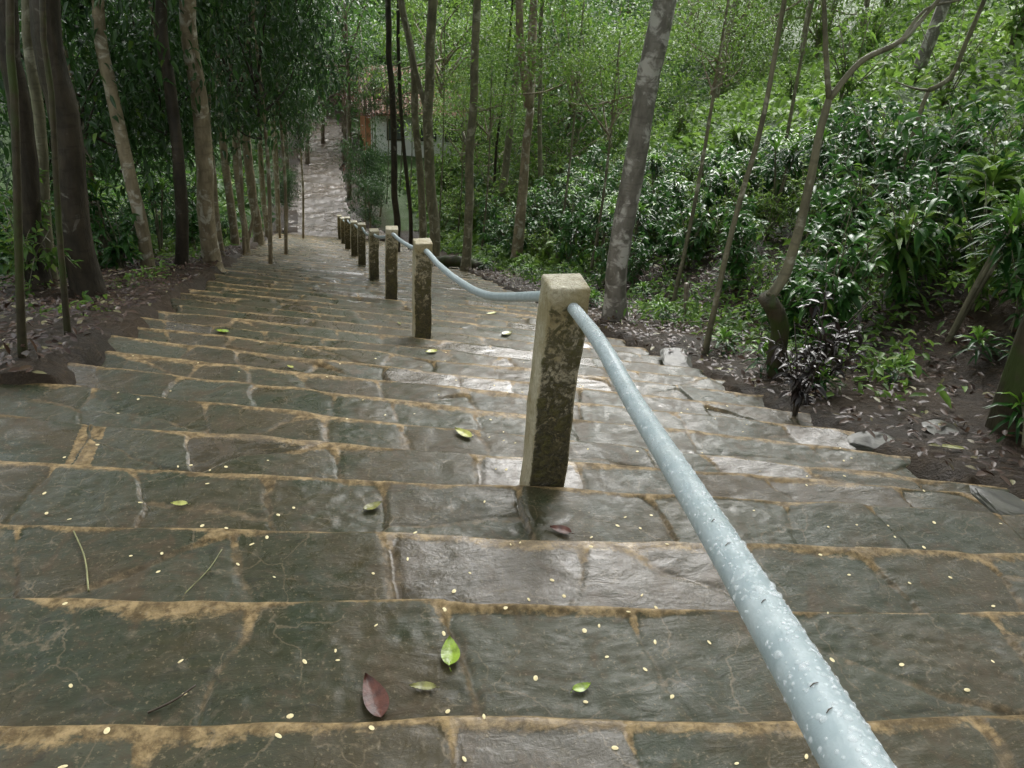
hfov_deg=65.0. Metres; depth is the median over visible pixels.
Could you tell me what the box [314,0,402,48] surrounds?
forest tree
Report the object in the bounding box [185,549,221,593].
grass stalk
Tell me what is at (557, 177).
broadleaf shrub
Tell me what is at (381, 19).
leafy tree
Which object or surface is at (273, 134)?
tree
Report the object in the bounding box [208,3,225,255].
tree
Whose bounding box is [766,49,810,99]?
leafy bush
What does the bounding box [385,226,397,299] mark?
concrete post
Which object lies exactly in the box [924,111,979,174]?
broadleaf shrub
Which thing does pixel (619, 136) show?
leafy bush
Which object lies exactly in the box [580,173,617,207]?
broadleaf shrub
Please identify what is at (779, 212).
leafy bush
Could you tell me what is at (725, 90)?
leafy bush
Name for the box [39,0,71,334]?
sapling
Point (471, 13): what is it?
forest tree
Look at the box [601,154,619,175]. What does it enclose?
leafy bush
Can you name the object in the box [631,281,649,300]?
strap leaf seedling
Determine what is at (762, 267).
leafy bush
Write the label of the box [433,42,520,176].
forest tree
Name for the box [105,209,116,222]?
broadleaf shrub
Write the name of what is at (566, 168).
broadleaf shrub
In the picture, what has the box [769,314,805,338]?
strap leaf seedling
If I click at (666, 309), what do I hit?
strap leaf seedling
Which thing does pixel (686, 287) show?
stake
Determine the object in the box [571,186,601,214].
broadleaf shrub
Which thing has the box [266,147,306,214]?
dark bush
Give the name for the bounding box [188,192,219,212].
strap leaf plant
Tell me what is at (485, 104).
forest tree
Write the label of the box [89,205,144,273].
broadleaf shrub
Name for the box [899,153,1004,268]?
broadleaf shrub
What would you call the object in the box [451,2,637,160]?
forest tree
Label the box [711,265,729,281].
strap leaf seedling
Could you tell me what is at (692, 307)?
ferns
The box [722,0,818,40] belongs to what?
forest tree
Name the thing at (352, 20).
leafy tree
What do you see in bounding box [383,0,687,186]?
forest tree
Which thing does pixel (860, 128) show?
broadleaf shrub
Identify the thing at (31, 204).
tree
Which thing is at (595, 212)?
strap leaf plant
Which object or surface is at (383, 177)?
dark bush
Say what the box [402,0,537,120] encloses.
forest tree
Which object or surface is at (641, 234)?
leafy bush
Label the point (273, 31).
drooping tree
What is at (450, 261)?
fallen log
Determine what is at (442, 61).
young tree
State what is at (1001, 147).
broadleaf shrub
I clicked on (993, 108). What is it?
broadleaf shrub
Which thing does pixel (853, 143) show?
broadleaf shrub
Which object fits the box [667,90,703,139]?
leafy bush
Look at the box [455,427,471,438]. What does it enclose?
fallen leaf
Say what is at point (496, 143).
tree
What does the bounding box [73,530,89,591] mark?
dry grass
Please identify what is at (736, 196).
leafy bush
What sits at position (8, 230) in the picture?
broadleaf shrub
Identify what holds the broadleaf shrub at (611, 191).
on the ground at (94, 346)
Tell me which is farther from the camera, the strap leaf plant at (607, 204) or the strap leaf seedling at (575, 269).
the strap leaf plant at (607, 204)
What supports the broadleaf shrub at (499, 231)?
on the ground at (94, 346)
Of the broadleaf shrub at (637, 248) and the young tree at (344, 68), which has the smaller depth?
the broadleaf shrub at (637, 248)
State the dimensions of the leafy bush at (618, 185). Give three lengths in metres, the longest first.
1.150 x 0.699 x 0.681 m
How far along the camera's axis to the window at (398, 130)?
42.65 m
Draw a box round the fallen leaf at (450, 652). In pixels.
[441,635,459,670]
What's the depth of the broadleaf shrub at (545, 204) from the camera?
19.23 m
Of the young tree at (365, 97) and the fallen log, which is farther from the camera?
the young tree at (365, 97)
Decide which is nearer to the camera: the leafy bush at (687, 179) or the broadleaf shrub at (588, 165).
the leafy bush at (687, 179)
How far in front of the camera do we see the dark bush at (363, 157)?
30.59 m
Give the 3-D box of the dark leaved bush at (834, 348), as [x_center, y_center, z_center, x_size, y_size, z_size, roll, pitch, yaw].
[2.403,-0.187,6.109,0.621,1.063,0.628,16,30,19]
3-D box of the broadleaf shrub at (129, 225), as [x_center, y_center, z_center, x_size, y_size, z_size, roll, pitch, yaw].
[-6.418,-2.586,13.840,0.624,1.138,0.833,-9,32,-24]
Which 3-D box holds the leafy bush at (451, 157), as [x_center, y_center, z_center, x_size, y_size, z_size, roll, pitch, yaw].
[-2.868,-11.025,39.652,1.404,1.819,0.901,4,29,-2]
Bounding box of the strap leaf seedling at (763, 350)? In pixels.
[739,339,777,377]
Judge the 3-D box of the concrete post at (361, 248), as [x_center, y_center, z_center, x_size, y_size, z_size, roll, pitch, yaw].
[-3.053,-2.663,16.335,0.164,1.236,0.162,-2,29,-13]
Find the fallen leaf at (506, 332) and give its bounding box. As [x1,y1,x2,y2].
[502,331,511,334]
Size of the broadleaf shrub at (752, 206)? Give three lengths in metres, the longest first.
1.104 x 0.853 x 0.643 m
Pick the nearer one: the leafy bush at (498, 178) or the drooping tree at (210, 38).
the drooping tree at (210, 38)
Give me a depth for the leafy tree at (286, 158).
34.20 m
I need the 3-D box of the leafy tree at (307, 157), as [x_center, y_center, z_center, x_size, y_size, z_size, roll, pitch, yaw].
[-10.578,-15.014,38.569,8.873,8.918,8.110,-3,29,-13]
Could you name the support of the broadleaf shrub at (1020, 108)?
on the ground at (94, 346)
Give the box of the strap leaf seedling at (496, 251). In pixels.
[490,247,502,256]
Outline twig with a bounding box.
[147,684,195,713]
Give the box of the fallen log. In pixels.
[434,256,485,269]
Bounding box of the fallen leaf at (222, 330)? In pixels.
[215,329,228,331]
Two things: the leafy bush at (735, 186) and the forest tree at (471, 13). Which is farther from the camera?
the forest tree at (471, 13)
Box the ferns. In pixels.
[440,167,1016,412]
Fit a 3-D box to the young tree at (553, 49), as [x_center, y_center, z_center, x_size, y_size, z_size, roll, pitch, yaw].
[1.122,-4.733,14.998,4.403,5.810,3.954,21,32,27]
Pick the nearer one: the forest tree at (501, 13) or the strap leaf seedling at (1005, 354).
the strap leaf seedling at (1005, 354)
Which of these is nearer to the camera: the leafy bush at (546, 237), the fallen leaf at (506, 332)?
the fallen leaf at (506, 332)
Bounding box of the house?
[353,65,480,157]
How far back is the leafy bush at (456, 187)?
33.04 m
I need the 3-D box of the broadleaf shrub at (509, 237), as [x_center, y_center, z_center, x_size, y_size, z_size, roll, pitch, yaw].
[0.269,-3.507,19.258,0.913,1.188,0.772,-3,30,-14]
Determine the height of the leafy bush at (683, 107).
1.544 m
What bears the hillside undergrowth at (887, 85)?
on the ground at (94, 346)
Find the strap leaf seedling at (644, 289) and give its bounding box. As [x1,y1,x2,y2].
[632,285,652,297]
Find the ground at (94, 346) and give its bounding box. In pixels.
[0,0,1023,498]
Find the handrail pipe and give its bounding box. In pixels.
[343,220,895,767]
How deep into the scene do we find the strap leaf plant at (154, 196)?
13.87 m
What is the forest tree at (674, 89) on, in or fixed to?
on the ground at (94, 346)
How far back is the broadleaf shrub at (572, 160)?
23.75 m
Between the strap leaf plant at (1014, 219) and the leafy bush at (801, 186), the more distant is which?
the leafy bush at (801, 186)
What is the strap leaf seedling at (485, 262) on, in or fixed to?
on the ground at (94, 346)
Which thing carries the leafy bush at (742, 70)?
on the ground at (94, 346)
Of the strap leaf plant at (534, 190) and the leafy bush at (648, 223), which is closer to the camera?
the leafy bush at (648, 223)
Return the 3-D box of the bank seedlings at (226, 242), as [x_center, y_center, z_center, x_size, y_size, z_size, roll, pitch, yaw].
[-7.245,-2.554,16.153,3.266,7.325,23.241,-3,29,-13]
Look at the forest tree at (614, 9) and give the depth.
39.71 m
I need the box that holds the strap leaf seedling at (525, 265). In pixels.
[519,263,529,273]
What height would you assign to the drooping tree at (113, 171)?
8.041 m
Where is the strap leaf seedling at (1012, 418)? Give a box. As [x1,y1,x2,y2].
[983,391,1023,447]
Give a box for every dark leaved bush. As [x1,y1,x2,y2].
[758,321,832,415]
[792,282,872,391]
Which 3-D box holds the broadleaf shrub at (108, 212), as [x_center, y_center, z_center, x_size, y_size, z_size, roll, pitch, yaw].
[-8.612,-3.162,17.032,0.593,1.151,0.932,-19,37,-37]
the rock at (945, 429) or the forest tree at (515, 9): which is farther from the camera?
the forest tree at (515, 9)
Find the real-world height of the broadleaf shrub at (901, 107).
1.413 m
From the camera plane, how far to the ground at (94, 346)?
6.79 m
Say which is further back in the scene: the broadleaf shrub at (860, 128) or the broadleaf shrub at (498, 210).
the broadleaf shrub at (498, 210)
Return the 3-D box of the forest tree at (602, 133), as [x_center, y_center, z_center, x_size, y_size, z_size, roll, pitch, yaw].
[3.300,-10.859,33.168,7.074,6.048,6.656,-3,29,-13]
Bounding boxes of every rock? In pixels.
[660,348,692,367]
[847,431,894,451]
[922,419,958,434]
[969,485,1023,514]
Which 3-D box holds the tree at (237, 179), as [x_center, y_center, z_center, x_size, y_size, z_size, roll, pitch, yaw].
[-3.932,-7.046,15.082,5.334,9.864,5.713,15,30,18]
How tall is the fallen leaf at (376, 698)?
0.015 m
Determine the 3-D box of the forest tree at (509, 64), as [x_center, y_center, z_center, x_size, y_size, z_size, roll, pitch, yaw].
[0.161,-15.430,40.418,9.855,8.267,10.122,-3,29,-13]
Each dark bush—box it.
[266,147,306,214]
[333,114,389,223]
[344,171,389,240]
[357,146,404,216]
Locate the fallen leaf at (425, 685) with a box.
[409,681,439,689]
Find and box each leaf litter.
[0,245,243,373]
[461,221,1023,485]
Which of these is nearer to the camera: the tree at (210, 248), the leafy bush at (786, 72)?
the tree at (210, 248)
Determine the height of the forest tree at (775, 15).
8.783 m
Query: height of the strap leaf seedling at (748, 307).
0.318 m
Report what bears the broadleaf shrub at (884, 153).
on the ground at (94, 346)
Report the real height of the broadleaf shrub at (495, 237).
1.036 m
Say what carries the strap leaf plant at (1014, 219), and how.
on the ground at (94, 346)
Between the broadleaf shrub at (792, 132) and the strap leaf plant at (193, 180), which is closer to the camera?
the broadleaf shrub at (792, 132)
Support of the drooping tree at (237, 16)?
on the ground at (94, 346)
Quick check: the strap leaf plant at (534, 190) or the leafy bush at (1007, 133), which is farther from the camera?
the strap leaf plant at (534, 190)
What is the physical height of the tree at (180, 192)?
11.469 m
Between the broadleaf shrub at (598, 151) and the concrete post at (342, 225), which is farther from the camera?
the concrete post at (342, 225)
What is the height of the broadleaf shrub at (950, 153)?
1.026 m
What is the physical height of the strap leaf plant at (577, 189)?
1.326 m
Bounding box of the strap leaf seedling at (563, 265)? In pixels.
[554,262,570,273]
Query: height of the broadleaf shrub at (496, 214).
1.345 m
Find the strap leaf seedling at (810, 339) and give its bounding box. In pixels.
[791,326,824,358]
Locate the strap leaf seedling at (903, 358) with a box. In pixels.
[863,353,928,382]
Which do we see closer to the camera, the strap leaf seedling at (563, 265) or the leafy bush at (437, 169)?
the strap leaf seedling at (563, 265)
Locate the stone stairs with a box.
[0,233,1023,767]
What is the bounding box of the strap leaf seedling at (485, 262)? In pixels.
[477,257,497,269]
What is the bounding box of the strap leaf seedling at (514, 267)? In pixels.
[508,262,518,273]
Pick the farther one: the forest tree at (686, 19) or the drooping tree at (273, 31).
the forest tree at (686, 19)
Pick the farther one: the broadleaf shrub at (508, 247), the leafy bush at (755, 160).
the broadleaf shrub at (508, 247)
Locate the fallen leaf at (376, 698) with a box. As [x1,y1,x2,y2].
[363,673,388,720]
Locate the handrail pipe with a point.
(839, 734)
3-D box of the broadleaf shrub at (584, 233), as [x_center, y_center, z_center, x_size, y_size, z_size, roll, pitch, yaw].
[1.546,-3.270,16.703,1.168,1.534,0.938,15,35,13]
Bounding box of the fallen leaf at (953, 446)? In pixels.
[931,443,965,449]
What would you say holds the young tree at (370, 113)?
on the ground at (94, 346)
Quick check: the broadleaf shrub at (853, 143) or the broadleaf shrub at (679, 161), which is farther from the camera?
the broadleaf shrub at (679, 161)
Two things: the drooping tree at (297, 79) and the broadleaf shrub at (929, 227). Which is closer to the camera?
the broadleaf shrub at (929, 227)
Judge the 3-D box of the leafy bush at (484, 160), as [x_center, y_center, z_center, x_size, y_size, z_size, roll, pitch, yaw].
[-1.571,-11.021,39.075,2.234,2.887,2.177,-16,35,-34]
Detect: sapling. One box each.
[6,0,28,357]
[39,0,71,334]
[701,0,786,353]
[779,0,877,168]
[879,0,986,215]
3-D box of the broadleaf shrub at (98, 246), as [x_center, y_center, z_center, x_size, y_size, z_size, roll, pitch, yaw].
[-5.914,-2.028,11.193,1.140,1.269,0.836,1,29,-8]
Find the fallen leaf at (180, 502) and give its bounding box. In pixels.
[170,500,188,504]
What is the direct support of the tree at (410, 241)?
on the ground at (94, 346)
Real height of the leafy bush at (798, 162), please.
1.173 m
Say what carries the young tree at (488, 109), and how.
on the ground at (94, 346)
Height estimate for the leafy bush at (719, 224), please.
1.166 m
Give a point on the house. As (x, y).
(383, 127)
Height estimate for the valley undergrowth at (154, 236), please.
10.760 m
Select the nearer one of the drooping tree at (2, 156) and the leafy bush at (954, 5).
the drooping tree at (2, 156)
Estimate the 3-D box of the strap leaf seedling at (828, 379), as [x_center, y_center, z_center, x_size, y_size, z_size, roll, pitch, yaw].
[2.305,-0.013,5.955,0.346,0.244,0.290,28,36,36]
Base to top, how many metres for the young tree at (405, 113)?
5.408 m
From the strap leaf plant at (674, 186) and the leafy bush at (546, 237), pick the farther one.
the leafy bush at (546, 237)
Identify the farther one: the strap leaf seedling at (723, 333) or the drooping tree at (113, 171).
the drooping tree at (113, 171)
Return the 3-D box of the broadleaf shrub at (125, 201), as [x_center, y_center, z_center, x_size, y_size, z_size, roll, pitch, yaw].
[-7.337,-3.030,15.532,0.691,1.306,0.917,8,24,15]
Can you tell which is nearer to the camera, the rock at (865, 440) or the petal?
the petal
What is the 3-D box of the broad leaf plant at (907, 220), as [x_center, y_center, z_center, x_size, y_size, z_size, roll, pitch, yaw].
[3.618,-1.204,7.558,1.063,0.912,0.912,-7,31,-20]
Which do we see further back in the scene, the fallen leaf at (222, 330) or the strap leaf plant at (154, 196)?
the strap leaf plant at (154, 196)
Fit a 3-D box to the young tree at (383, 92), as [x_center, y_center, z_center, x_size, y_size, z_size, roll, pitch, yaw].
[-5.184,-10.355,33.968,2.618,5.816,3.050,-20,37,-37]
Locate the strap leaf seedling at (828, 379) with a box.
[810,366,845,397]
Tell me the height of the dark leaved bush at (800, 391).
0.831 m
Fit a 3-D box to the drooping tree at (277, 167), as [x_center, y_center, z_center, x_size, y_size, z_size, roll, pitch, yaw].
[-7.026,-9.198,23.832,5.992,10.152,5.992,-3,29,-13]
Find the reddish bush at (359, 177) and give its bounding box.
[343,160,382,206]
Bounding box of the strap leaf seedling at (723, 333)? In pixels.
[707,326,747,355]
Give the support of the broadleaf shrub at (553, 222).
on the ground at (94, 346)
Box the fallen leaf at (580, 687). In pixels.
[570,682,590,692]
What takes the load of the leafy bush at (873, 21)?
on the ground at (94, 346)
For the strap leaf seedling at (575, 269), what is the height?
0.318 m
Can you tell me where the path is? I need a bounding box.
[283,119,384,238]
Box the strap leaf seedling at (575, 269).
[568,266,585,278]
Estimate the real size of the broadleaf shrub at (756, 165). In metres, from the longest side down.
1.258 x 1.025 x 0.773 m
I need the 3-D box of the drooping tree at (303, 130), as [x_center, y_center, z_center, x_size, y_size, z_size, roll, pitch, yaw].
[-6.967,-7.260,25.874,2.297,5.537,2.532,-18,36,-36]
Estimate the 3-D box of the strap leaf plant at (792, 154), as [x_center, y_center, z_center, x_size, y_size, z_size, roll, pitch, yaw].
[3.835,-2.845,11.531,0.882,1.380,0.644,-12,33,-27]
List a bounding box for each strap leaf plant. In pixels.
[50,162,122,268]
[138,170,174,251]
[186,174,196,210]
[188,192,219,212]
[526,185,541,217]
[552,176,577,204]
[556,185,587,217]
[574,170,601,197]
[579,201,615,265]
[581,177,603,193]
[583,199,609,247]
[593,195,616,257]
[606,191,618,229]
[607,201,655,268]
[640,175,650,198]
[644,153,668,187]
[660,172,693,223]
[689,144,730,183]
[705,160,740,212]
[757,137,809,224]
[758,126,793,187]
[760,135,809,167]
[791,124,844,178]
[945,188,1023,341]
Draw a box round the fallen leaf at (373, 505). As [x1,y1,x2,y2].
[362,501,381,511]
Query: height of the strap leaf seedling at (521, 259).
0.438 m
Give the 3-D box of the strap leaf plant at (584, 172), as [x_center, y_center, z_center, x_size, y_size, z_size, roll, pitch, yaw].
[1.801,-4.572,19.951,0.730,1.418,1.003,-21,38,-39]
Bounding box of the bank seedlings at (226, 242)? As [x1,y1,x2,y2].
[0,229,252,317]
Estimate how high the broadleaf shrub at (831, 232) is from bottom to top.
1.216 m
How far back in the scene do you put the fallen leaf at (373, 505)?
3.07 m
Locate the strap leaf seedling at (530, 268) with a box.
[521,264,537,276]
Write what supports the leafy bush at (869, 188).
on the ground at (94, 346)
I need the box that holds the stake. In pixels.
[683,282,688,316]
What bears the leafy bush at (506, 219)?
on the ground at (94, 346)
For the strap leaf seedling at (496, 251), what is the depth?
19.50 m
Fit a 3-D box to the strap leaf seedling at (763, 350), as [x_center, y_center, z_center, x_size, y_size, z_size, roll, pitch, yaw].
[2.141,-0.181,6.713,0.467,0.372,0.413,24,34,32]
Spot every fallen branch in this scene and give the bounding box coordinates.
[39,266,202,292]
[649,314,758,322]
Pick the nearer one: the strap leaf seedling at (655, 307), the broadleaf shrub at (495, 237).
the strap leaf seedling at (655, 307)
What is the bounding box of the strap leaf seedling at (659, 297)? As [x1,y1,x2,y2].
[653,294,662,301]
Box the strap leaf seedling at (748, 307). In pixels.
[739,301,758,318]
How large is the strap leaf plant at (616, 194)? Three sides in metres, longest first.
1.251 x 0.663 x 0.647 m
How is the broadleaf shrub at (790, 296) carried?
on the ground at (94, 346)
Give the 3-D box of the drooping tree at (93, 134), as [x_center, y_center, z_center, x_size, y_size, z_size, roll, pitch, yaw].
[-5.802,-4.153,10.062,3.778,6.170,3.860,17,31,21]
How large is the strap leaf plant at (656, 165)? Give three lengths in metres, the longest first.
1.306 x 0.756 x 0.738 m
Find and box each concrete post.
[337,215,341,238]
[340,217,344,243]
[344,216,350,248]
[350,220,357,255]
[357,222,365,264]
[368,228,378,278]
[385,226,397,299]
[412,238,432,338]
[519,273,590,486]
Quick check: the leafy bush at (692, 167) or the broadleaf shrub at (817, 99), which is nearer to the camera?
the broadleaf shrub at (817, 99)
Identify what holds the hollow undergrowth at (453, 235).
on the ground at (94, 346)
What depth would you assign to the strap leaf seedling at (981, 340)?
6.00 m
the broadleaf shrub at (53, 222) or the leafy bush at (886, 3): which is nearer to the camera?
the broadleaf shrub at (53, 222)
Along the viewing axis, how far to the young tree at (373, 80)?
33.66 m
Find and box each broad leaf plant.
[711,119,763,156]
[843,205,948,296]
[922,146,1023,243]
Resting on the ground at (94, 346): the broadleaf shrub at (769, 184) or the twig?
the broadleaf shrub at (769, 184)
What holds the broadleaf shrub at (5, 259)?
on the ground at (94, 346)
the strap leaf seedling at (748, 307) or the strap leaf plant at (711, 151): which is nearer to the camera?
the strap leaf seedling at (748, 307)
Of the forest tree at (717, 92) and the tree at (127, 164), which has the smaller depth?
the tree at (127, 164)
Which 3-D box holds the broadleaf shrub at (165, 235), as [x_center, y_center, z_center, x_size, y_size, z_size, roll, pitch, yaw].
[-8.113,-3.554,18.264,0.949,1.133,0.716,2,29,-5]
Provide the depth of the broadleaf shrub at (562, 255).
16.24 m
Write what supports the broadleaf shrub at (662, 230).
on the ground at (94, 346)
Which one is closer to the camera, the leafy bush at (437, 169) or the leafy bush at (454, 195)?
the leafy bush at (454, 195)
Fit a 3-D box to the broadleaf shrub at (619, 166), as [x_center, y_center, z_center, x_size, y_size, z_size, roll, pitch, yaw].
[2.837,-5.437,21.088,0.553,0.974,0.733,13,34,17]
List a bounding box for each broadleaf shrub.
[0,168,14,271]
[0,194,103,283]
[0,202,24,280]
[51,197,122,269]
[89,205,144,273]
[94,208,114,238]
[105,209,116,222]
[106,194,153,246]
[112,198,154,235]
[117,205,156,251]
[144,205,171,242]
[146,186,199,249]
[152,174,200,248]
[220,212,237,241]
[458,170,489,217]
[473,196,497,244]
[478,215,508,248]
[481,222,509,247]
[488,195,526,223]
[488,199,514,229]
[489,165,518,200]
[491,202,538,254]
[504,217,540,250]
[526,195,552,228]
[527,176,557,213]
[527,194,566,240]
[528,178,560,214]
[529,194,574,249]
[533,182,575,208]
[538,190,562,224]
[549,198,600,269]
[551,233,579,263]
[552,167,575,196]
[559,192,610,251]
[560,171,584,201]
[563,163,597,178]
[571,147,600,176]
[571,153,586,179]
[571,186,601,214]
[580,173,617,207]
[582,143,607,175]
[583,164,622,195]
[584,220,656,283]
[591,187,615,216]
[598,174,619,194]
[609,159,623,181]
[609,166,651,192]
[623,140,670,171]
[627,232,665,287]
[634,180,686,250]
[639,188,668,230]
[643,178,665,201]
[648,144,685,181]
[653,211,681,267]
[660,153,690,196]
[662,203,727,268]
[665,172,723,226]
[679,164,740,240]
[701,141,748,196]
[710,207,772,290]
[717,150,745,200]
[719,195,761,268]
[722,149,766,203]
[754,128,817,210]
[755,233,858,330]
[778,126,812,176]
[790,206,891,342]
[796,116,853,193]
[796,188,866,278]
[798,158,878,274]
[800,93,865,162]
[812,146,872,223]
[821,136,877,191]
[826,101,896,172]
[832,96,904,191]
[853,110,962,234]
[865,170,955,304]
[878,98,933,189]
[883,163,948,221]
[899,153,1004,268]
[913,114,987,193]
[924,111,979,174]
[937,141,1019,224]
[945,92,1014,179]
[950,123,1023,236]
[988,209,1023,332]
[990,109,1023,155]
[995,121,1023,193]
[1013,100,1023,190]
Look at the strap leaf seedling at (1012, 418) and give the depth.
4.77 m
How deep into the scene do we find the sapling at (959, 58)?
9.24 m
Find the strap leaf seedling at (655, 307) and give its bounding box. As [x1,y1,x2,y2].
[645,300,665,317]
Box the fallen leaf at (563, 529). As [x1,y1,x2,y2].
[550,525,573,533]
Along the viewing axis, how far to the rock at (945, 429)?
5.03 m
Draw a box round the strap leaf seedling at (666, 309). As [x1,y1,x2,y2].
[649,300,675,324]
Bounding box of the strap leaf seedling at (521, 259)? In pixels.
[514,254,530,267]
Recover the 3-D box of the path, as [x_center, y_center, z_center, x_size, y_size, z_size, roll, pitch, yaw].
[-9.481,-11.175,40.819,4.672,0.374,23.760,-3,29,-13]
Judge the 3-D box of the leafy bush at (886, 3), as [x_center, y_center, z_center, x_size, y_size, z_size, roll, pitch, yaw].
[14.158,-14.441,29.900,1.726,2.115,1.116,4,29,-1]
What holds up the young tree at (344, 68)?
on the ground at (94, 346)
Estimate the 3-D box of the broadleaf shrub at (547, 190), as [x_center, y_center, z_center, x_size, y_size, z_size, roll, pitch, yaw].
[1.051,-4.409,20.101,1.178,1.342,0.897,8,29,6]
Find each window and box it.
[387,119,403,140]
[420,120,436,141]
[444,121,461,141]
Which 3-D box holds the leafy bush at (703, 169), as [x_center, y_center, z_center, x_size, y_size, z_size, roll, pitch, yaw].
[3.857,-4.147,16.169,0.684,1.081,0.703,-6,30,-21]
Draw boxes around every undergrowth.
[0,166,247,301]
[86,0,863,230]
[397,109,851,275]
[436,0,1023,284]
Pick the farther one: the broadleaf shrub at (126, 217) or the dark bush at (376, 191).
the dark bush at (376, 191)
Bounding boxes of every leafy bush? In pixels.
[0,168,82,297]
[95,179,126,220]
[147,202,169,226]
[412,187,463,237]
[434,155,454,192]
[435,145,461,184]
[437,172,474,209]
[439,174,480,221]
[441,142,460,171]
[453,132,461,162]
[459,161,485,187]
[460,185,483,233]
[474,133,503,178]
[474,157,518,218]
[477,163,519,209]
[483,168,496,188]
[499,202,511,238]
[504,131,558,189]
[506,191,538,233]
[512,136,576,188]
[520,143,567,195]
[524,220,550,255]
[536,222,562,259]
[571,166,585,200]
[578,159,602,177]
[583,106,630,161]
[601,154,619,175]
[602,148,625,175]
[606,171,621,189]
[610,212,659,258]
[638,195,667,248]
[660,138,702,186]
[661,168,703,209]
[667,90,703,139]
[669,97,701,117]
[670,168,711,194]
[673,179,724,251]
[681,150,699,184]
[690,150,719,188]
[711,64,750,98]
[714,164,794,223]
[724,167,764,215]
[730,55,756,84]
[736,149,778,180]
[746,169,819,239]
[747,220,826,302]
[748,45,781,82]
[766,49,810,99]
[779,133,810,185]
[785,150,858,236]
[799,0,851,57]
[812,0,928,105]
[838,163,914,253]
[840,1,906,53]
[842,102,896,167]
[874,0,905,15]
[903,0,1019,114]
[925,0,972,21]
[945,159,1023,310]
[953,113,1023,210]
[980,0,1023,53]
[993,115,1023,156]
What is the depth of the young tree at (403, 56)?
34.26 m
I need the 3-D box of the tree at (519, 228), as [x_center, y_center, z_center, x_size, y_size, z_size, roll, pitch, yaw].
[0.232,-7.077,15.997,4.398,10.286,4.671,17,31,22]
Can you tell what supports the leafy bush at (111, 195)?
on the ground at (94, 346)
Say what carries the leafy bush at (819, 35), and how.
on the ground at (94, 346)
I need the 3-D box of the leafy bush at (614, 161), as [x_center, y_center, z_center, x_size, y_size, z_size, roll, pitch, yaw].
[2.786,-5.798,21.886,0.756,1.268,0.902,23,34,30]
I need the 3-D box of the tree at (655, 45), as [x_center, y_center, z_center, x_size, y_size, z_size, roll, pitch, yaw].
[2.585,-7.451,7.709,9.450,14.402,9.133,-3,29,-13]
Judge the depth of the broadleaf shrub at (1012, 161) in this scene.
7.46 m
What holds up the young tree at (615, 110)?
on the ground at (94, 346)
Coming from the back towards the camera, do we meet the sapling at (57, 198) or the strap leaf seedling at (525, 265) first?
the strap leaf seedling at (525, 265)
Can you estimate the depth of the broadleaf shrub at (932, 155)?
9.44 m
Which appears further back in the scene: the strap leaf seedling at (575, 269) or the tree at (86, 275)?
the strap leaf seedling at (575, 269)
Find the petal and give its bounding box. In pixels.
[104,727,109,733]
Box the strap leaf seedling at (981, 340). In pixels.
[953,325,1007,365]
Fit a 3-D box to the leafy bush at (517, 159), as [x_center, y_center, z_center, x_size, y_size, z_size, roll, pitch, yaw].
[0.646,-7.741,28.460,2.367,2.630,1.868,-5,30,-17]
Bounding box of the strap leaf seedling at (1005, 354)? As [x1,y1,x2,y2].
[994,336,1013,360]
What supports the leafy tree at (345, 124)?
on the ground at (94, 346)
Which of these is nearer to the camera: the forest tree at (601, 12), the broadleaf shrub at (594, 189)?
the broadleaf shrub at (594, 189)
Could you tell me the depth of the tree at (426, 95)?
18.73 m
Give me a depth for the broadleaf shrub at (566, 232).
15.23 m
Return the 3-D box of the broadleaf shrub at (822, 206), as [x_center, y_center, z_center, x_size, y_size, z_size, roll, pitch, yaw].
[3.627,-1.781,9.123,0.851,1.515,1.137,15,30,18]
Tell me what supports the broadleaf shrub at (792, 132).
on the ground at (94, 346)
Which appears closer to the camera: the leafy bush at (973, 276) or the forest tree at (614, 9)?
the leafy bush at (973, 276)
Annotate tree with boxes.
[0,0,54,290]
[0,0,155,208]
[0,0,261,255]
[20,0,239,202]
[21,0,59,285]
[29,0,108,297]
[63,0,287,193]
[91,0,155,269]
[107,0,313,253]
[124,0,315,195]
[152,0,371,263]
[155,0,188,268]
[179,0,225,271]
[202,0,374,237]
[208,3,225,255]
[210,11,240,244]
[217,2,349,254]
[230,0,339,237]
[230,0,374,163]
[230,3,371,48]
[232,0,256,252]
[242,1,265,244]
[256,58,353,196]
[264,72,333,238]
[271,0,360,231]
[292,21,376,143]
[301,0,455,131]
[306,38,382,161]
[308,18,396,148]
[308,45,357,121]
[311,0,462,199]
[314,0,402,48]
[334,76,399,178]
[343,86,386,147]
[344,58,397,150]
[348,0,563,219]
[353,65,410,203]
[354,38,451,190]
[357,0,459,26]
[366,94,411,125]
[370,0,463,66]
[382,74,447,190]
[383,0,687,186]
[385,0,400,251]
[396,0,412,248]
[398,0,426,237]
[399,54,537,231]
[400,0,481,52]
[401,0,439,256]
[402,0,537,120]
[402,1,492,80]
[422,30,553,249]
[424,0,572,80]
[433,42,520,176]
[435,25,520,139]
[437,0,708,257]
[443,1,600,143]
[447,0,579,80]
[450,0,554,192]
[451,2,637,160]
[456,0,588,34]
[458,0,685,181]
[460,0,480,270]
[484,0,685,122]
[498,1,523,208]
[510,0,537,258]
[510,45,682,171]
[528,0,647,53]
[530,2,699,270]
[537,0,544,182]
[543,0,685,118]
[577,8,709,135]
[600,0,864,114]
[601,0,676,320]
[619,0,719,47]
[640,0,760,66]
[640,0,803,302]
[714,0,737,101]
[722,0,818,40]
[733,0,793,80]
[748,0,888,44]
[757,0,1023,376]
[799,0,810,55]
[859,0,869,27]
[906,0,951,84]
[985,314,1023,435]
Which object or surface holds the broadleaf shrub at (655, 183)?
on the ground at (94, 346)
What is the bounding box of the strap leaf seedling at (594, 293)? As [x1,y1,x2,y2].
[589,290,602,307]
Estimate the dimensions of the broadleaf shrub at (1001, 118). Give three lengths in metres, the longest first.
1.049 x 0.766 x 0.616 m
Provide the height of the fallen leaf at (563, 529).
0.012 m

